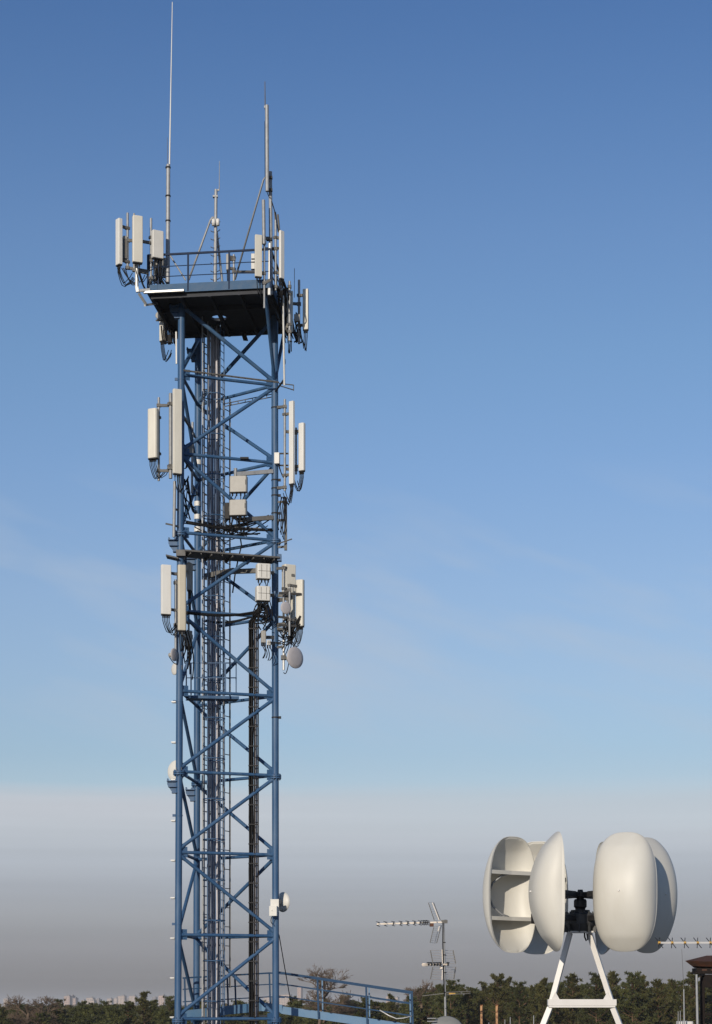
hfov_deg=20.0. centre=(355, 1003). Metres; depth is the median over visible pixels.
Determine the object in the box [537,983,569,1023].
pine tree
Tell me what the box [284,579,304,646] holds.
panel antenna
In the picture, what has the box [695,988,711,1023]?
pine tree
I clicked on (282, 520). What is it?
pipe mount
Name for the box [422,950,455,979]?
grid antenna
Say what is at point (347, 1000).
bare tree
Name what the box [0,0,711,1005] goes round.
sky
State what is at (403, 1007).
pine tree
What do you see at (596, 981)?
pine tree
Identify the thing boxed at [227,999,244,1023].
pine tree
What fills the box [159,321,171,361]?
panel antenna
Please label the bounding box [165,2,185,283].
whip antenna
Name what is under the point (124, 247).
radio unit
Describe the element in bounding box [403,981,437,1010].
bare tree
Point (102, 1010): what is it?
pine tree
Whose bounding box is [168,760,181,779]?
microwave dish
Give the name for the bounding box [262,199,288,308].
pipe mount
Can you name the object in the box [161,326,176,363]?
panel antenna
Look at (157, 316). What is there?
floodlight
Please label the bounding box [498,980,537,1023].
pine tree
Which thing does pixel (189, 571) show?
panel antenna
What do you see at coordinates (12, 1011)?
pine tree
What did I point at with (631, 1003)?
pine tree
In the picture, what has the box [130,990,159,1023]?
pine tree
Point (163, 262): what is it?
radio unit
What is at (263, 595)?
radio unit
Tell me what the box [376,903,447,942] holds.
yagi antenna
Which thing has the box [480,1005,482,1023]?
rusty post
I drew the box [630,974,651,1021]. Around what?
pine tree
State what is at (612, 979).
pine tree
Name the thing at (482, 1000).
pine tree
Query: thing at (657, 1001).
pine tree
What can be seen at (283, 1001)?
apartment block
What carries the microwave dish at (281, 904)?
attached to the lattice tower
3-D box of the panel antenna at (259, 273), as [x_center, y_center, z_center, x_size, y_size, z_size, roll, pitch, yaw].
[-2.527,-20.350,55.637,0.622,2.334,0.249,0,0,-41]
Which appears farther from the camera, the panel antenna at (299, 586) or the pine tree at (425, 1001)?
the pine tree at (425, 1001)
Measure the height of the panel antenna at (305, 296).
2.026 m
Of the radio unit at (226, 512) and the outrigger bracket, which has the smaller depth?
the outrigger bracket
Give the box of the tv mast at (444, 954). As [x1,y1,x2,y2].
[442,923,447,1015]
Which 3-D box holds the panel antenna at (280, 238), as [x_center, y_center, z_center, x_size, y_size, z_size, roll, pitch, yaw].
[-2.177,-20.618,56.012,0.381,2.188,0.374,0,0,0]
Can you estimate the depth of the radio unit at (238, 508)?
57.30 m
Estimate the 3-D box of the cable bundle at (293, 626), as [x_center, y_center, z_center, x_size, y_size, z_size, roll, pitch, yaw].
[-1.899,-10.974,57.546,0.690,1.517,0.342,0,0,0]
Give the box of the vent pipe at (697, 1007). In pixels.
[695,974,704,1023]
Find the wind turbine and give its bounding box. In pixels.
[483,831,676,1023]
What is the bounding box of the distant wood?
[0,1002,503,1023]
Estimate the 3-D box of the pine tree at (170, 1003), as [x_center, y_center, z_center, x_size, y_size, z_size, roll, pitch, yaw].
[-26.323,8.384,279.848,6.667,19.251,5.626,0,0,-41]
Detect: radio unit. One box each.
[122,236,126,259]
[151,258,166,284]
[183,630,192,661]
[184,444,192,468]
[223,503,237,534]
[229,499,248,531]
[230,475,247,499]
[251,254,254,269]
[253,586,273,616]
[256,563,273,585]
[261,630,273,657]
[267,640,274,660]
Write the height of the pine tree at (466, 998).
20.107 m
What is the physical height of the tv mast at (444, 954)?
3.177 m
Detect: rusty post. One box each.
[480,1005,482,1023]
[496,1005,497,1023]
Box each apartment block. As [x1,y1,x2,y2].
[64,995,71,1004]
[73,997,78,1004]
[86,997,94,1003]
[107,997,113,1004]
[118,995,126,1004]
[129,995,136,1005]
[158,994,166,1005]
[279,993,291,1005]
[297,987,302,1003]
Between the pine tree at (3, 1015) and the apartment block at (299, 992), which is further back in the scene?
the apartment block at (299, 992)
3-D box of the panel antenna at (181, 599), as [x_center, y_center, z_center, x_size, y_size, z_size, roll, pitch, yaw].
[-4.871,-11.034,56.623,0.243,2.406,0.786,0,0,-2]
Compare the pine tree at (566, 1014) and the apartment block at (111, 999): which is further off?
the apartment block at (111, 999)
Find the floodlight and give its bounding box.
[155,312,162,321]
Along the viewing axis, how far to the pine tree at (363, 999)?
267.58 m
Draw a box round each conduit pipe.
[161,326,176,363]
[275,296,285,391]
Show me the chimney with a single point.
(702, 965)
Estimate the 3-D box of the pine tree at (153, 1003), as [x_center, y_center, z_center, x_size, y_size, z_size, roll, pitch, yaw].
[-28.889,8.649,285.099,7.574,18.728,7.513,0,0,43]
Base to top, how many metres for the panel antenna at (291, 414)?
3.057 m
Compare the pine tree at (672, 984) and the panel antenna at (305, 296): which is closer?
the panel antenna at (305, 296)
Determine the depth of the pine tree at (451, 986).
234.89 m
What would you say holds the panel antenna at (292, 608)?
attached to the lattice tower
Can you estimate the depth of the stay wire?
58.61 m
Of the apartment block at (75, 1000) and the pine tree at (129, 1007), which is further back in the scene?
the apartment block at (75, 1000)
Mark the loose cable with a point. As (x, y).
(394, 1017)
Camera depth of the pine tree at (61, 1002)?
280.23 m
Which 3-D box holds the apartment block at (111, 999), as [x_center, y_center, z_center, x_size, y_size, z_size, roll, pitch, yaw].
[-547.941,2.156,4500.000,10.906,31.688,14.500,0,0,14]
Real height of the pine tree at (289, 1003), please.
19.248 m
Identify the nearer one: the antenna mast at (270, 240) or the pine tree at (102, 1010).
the antenna mast at (270, 240)
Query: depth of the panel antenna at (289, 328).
56.72 m
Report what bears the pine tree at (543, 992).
on the ground
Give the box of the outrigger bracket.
[121,264,155,305]
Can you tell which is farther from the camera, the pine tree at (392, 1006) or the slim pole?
the pine tree at (392, 1006)
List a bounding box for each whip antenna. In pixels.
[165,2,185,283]
[264,93,268,191]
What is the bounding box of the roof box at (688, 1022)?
[676,1021,692,1023]
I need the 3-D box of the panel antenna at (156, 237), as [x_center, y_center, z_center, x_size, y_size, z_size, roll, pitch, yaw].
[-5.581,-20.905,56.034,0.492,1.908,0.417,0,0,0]
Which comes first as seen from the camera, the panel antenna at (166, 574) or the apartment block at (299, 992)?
the panel antenna at (166, 574)
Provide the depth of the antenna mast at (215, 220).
57.56 m
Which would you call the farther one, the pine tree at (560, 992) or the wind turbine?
the pine tree at (560, 992)
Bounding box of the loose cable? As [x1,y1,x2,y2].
[379,1010,411,1018]
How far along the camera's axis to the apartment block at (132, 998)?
4293.66 m
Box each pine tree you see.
[0,1006,9,1022]
[5,1005,24,1023]
[51,998,73,1022]
[72,1000,94,1022]
[95,1000,112,1023]
[112,1001,136,1023]
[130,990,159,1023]
[148,999,160,1023]
[160,995,174,1023]
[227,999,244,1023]
[283,995,298,1023]
[360,995,379,1019]
[381,993,401,1021]
[398,995,420,1022]
[407,992,438,1023]
[429,979,472,1023]
[454,987,478,1023]
[471,981,492,1023]
[481,973,515,1023]
[494,976,518,1023]
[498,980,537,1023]
[523,984,551,1023]
[529,977,555,1023]
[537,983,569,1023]
[551,972,584,1023]
[573,971,620,1023]
[599,970,631,1023]
[612,971,658,1023]
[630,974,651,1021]
[636,978,672,1023]
[662,978,679,1023]
[662,979,690,1023]
[671,971,711,1023]
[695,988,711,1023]
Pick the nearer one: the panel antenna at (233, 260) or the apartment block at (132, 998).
the panel antenna at (233, 260)
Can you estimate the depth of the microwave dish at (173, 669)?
57.25 m
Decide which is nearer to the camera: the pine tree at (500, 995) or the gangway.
the gangway
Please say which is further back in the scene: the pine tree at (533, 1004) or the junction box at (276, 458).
the pine tree at (533, 1004)
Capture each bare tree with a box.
[0,994,43,1023]
[23,995,62,1023]
[296,963,352,1023]
[333,990,378,1016]
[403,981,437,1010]
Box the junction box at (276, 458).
[274,452,287,477]
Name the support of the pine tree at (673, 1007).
on the ground
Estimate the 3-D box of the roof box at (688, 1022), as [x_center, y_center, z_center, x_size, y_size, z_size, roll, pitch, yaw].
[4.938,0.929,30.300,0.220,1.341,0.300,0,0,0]
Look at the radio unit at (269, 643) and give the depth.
57.48 m
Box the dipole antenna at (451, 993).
[422,991,470,995]
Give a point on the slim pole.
(683, 1000)
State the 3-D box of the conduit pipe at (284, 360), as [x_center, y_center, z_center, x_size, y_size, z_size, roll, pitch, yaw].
[-2.132,-18.590,57.186,0.156,2.376,1.637,0,0,-10]
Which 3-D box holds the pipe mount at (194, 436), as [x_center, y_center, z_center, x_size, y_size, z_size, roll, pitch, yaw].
[-4.804,-15.911,58.449,0.090,2.076,2.912,0,0,5]
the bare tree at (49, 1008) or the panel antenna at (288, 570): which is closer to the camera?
the panel antenna at (288, 570)
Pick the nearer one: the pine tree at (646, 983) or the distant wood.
the pine tree at (646, 983)
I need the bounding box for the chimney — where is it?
[686,956,711,1023]
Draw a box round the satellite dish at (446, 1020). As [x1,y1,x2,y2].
[427,1016,460,1023]
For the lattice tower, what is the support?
on the ground
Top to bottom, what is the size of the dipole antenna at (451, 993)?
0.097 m
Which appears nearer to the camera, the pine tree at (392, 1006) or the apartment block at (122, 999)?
the pine tree at (392, 1006)
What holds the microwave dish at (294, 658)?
attached to the pipe mount at (282, 646)
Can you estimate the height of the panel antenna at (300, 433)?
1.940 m
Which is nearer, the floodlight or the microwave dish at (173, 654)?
the microwave dish at (173, 654)
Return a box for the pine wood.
[0,981,711,1023]
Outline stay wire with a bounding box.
[279,935,291,1004]
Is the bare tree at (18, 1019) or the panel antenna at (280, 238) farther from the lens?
the bare tree at (18, 1019)
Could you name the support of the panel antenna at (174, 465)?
attached to the lattice tower
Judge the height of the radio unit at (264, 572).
0.854 m
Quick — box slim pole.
[682,960,684,1023]
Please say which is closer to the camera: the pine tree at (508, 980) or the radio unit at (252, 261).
the radio unit at (252, 261)
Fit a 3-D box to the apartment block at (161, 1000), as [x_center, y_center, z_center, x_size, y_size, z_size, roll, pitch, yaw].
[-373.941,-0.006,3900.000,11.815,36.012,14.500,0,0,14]
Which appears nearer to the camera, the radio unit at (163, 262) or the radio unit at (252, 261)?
the radio unit at (252, 261)
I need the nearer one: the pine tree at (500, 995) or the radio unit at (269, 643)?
the radio unit at (269, 643)
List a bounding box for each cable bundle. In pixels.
[278,288,296,340]
[278,592,300,645]
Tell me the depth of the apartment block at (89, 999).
4093.73 m
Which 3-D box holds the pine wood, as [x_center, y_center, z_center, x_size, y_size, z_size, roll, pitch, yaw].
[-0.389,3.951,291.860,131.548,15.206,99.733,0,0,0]
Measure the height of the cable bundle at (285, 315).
1.443 m
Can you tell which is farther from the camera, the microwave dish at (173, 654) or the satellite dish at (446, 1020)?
the microwave dish at (173, 654)
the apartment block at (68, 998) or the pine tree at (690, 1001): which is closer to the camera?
the pine tree at (690, 1001)
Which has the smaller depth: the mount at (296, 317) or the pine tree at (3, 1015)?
the mount at (296, 317)
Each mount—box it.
[165,481,178,537]
[184,415,197,493]
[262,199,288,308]
[277,497,291,550]
[277,594,296,669]
[285,268,302,342]
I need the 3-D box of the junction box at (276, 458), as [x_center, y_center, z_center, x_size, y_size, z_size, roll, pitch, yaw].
[-2.135,-15.419,57.783,0.388,0.748,0.160,0,0,8]
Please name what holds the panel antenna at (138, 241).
attached to the outrigger bracket
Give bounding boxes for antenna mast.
[189,161,222,281]
[234,171,278,294]
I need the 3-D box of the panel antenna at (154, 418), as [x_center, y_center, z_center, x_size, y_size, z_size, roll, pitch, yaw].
[-5.541,-15.906,56.773,0.638,2.351,0.328,0,0,-12]
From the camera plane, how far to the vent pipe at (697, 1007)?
39.68 m
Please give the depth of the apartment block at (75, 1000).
3693.46 m
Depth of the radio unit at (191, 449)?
57.41 m
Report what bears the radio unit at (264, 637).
attached to the lattice tower
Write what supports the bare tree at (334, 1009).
on the ground
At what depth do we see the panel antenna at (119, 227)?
55.89 m
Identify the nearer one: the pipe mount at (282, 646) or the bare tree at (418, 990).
the pipe mount at (282, 646)
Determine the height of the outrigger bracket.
1.058 m
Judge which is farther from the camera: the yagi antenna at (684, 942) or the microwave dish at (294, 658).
the microwave dish at (294, 658)
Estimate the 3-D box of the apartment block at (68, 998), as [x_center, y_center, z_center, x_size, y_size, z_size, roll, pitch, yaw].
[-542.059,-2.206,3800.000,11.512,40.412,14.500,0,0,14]
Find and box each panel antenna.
[116,212,148,286]
[132,213,150,282]
[148,397,168,480]
[149,218,163,284]
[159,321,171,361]
[161,564,177,649]
[167,388,186,493]
[178,565,186,650]
[186,562,192,629]
[226,254,254,280]
[255,234,270,308]
[273,220,283,300]
[276,564,295,634]
[277,399,294,504]
[277,595,294,644]
[278,281,292,352]
[280,280,308,350]
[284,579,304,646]
[286,423,304,490]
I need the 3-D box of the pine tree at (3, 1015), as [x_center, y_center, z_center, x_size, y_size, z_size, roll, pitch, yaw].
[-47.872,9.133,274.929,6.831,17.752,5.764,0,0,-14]
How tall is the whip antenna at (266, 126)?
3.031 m
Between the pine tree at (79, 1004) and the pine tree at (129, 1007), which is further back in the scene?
the pine tree at (79, 1004)
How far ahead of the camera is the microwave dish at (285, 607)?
57.28 m
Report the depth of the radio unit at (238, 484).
57.30 m
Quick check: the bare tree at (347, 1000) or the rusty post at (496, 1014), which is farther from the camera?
the bare tree at (347, 1000)
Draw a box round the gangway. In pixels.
[182,971,413,1023]
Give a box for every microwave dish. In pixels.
[168,648,177,664]
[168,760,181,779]
[171,664,175,674]
[269,892,289,924]
[280,602,290,615]
[281,647,302,673]
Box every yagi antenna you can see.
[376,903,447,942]
[655,937,711,947]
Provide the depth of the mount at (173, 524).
56.71 m
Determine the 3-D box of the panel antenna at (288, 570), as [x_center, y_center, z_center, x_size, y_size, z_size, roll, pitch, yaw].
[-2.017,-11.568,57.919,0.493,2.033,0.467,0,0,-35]
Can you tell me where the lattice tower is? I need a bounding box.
[143,248,293,1023]

